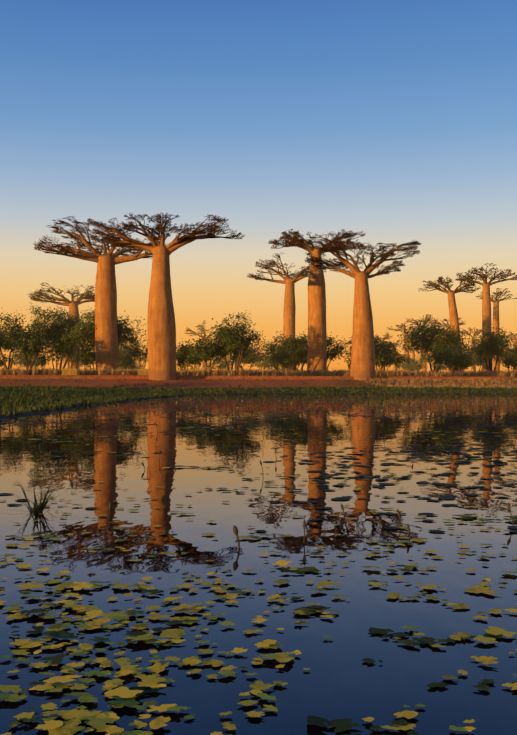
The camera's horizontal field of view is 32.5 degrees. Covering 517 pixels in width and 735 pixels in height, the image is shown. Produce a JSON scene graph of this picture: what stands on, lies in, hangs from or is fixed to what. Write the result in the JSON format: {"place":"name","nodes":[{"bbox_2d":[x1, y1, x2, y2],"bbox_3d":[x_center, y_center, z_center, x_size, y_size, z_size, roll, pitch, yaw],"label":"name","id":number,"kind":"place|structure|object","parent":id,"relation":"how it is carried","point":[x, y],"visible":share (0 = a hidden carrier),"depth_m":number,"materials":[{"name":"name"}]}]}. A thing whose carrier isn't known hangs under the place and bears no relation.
{"place":"outdoors","nodes":[
{"label":"outdoors","id":0,"kind":"place"},
{"bbox_2d":[0,394,516,734],"bbox_3d":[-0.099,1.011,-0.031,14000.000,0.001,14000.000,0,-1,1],"label":"pond water","id":1,"kind":"structure","parent":0,"point":[340,679],"depth_m":5.18,"materials":[{"name":"blue liquid"}]},
{"bbox_2d":[3,480,71,516],"bbox_3d":[-1.706,1.019,7.015,0.685,0.324,0.612,-1,-1,29],"label":"sedge clump","id":2,"kind":"object","parent":1,"relation":"on","point":[37,508],"visible":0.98,"depth_m":6.99,"materials":[{"name":"plant"}]},
{"bbox_2d":[0,417,516,734],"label":"lily pads","id":3,"kind":"object","parent":1,"relation":"on","point":[98,720],"visible":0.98,"depth_m":3.49,"materials":[{"name":"green plant"}]},
{"bbox_2d":[0,394,516,532],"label":"lily pads","id":4,"kind":"object","parent":1,"relation":"on","point":[470,456],"visible":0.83,"depth_m":12.17,"materials":[{"name":"green plant"}]},
{"bbox_2d":[0,375,516,419],"bbox_3d":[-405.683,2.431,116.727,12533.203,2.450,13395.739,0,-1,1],"label":"terrain","id":5,"kind":"structure","parent":0,"point":[108,381],"depth_m":97.86,"materials":[{"name":"brown soil"}]},
{"bbox_2d":[27,282,94,368],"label":"baobab","id":6,"kind":"object","parent":5,"relation":"on","point":[74,304],"visible":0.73,"depth_m":190.48,"materials":[{"name":"brown plant"}]},
{"bbox_2d":[62,369,76,374],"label":"road barrier","id":7,"kind":"object","parent":5,"relation":"on","point":[69,372],"visible":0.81,"depth_m":103.42,"materials":[{"name":"orange paint"}]},
{"bbox_2d":[33,216,170,370],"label":"baobab","id":8,"kind":"object","parent":5,"relation":"on","point":[106,344],"visible":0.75,"depth_m":111.58,"materials":[{"name":"brown plant"}]},
{"bbox_2d":[139,369,148,374],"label":"road barrier","id":9,"kind":"object","parent":5,"relation":"on","point":[145,370],"visible":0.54,"depth_m":106.26,"materials":[{"name":"orange paint"}]},
{"bbox_2d":[83,212,244,379],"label":"baobab","id":10,"kind":"object","parent":5,"relation":"on","point":[161,330],"visible":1,"depth_m":99.28,"materials":[{"name":"brown plant"}]},
{"bbox_2d":[185,320,220,369],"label":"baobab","id":11,"kind":"object","parent":5,"relation":"on","point":[201,329],"visible":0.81,"depth_m":260.09,"materials":[{"name":"brown plant"}]},
{"bbox_2d":[0,302,516,375],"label":"shrubs","id":12,"kind":"object","parent":5,"relation":"on","point":[451,352],"depth_m":121.80,"materials":[{"name":"green plant"}]},
{"bbox_2d":[0,378,516,416],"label":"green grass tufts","id":13,"kind":"object","parent":5,"relation":"on","point":[15,400],"visible":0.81,"depth_m":69.05,"materials":[{"name":"green plant"}]},
{"bbox_2d":[247,252,326,370],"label":"baobab","id":14,"kind":"object","parent":5,"relation":"on","point":[289,282],"visible":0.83,"depth_m":164.37,"materials":[{"name":"brown plant"}]},
{"bbox_2d":[268,229,367,371],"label":"baobab","id":15,"kind":"object","parent":5,"relation":"on","point":[317,349],"visible":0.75,"depth_m":118.93,"materials":[{"name":"brown plant"}]},
{"bbox_2d":[305,231,420,379],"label":"baobab","id":16,"kind":"object","parent":5,"relation":"on","point":[363,358],"visible":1,"depth_m":108.08,"materials":[{"name":"brown plant"}]},
{"bbox_2d":[375,333,391,369],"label":"baobab","id":17,"kind":"object","parent":5,"relation":"on","point":[387,337],"visible":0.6,"depth_m":328.24,"materials":[{"name":"brown plant"}]},
{"bbox_2d":[386,340,399,370],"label":"baobab","id":18,"kind":"object","parent":5,"relation":"on","point":[395,351],"visible":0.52,"depth_m":388.16,"materials":[{"name":"brown plant"}]},
{"bbox_2d":[387,323,415,371],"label":"baobab","id":19,"kind":"object","parent":5,"relation":"on","point":[403,329],"visible":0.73,"depth_m":298.32,"materials":[{"name":"brown plant"}]},
{"bbox_2d":[405,314,433,371],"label":"baobab","id":20,"kind":"object","parent":5,"relation":"on","point":[414,322],"visible":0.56,"depth_m":278.49,"materials":[{"name":"brown plant"}]},
{"bbox_2d":[359,377,516,388],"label":"dry bank grass","id":21,"kind":"structure","parent":5,"relation":"on","point":[421,381],"depth_m":106.81,"materials":[{"name":"plant"}]},
{"bbox_2d":[431,317,464,371],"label":"baobab","id":22,"kind":"object","parent":5,"relation":"on","point":[461,323],"visible":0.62,"depth_m":283.53,"materials":[{"name":"brown plant"}]},
{"bbox_2d":[419,274,480,371],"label":"baobab","id":23,"kind":"object","parent":5,"relation":"on","point":[453,313],"visible":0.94,"depth_m":173.74,"materials":[{"name":"brown plant"}]},
{"bbox_2d":[460,327,481,370],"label":"baobab","id":24,"kind":"object","parent":5,"relation":"on","point":[473,336],"visible":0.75,"depth_m":317.93,"materials":[{"name":"brown plant"}]},
{"bbox_2d":[455,263,516,371],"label":"baobab","id":25,"kind":"object","parent":5,"relation":"on","point":[486,308],"visible":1,"depth_m":168.54,"materials":[{"name":"brown plant"}]},
{"bbox_2d":[476,288,516,370],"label":"baobab","id":26,"kind":"object","parent":5,"relation":"on","point":[495,324],"visible":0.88,"depth_m":198.56,"materials":[{"name":"brown plant"}]},
{"bbox_2d":[506,331,516,370],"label":"baobab","id":27,"kind":"object","parent":5,"relation":"on","point":[515,340],"visible":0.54,"depth_m":327.96,"materials":[{"name":"plant"}]},
{"bbox_2d":[0,366,516,376],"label":"tall dry grass","id":28,"kind":"structure","parent":0,"point":[225,372],"depth_m":113.56,"materials":[{"name":"brown plant"}]},
{"bbox_2d":[0,0,516,372],"label":"sky","id":29,"kind":"structure","parent":0,"point":[390,121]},
{"bbox_2d":[39,391,516,547],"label":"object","id":30,"kind":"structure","parent":0,"point":[235,530],"depth_m":39.15,"materials":[{"name":"green plant"}]},
{"bbox_2d":[69,393,516,415],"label":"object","id":31,"kind":"object","parent":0,"point":[405,404],"visible":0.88,"depth_m":46.22,"materials":[{"name":"green plant"}]}
]}

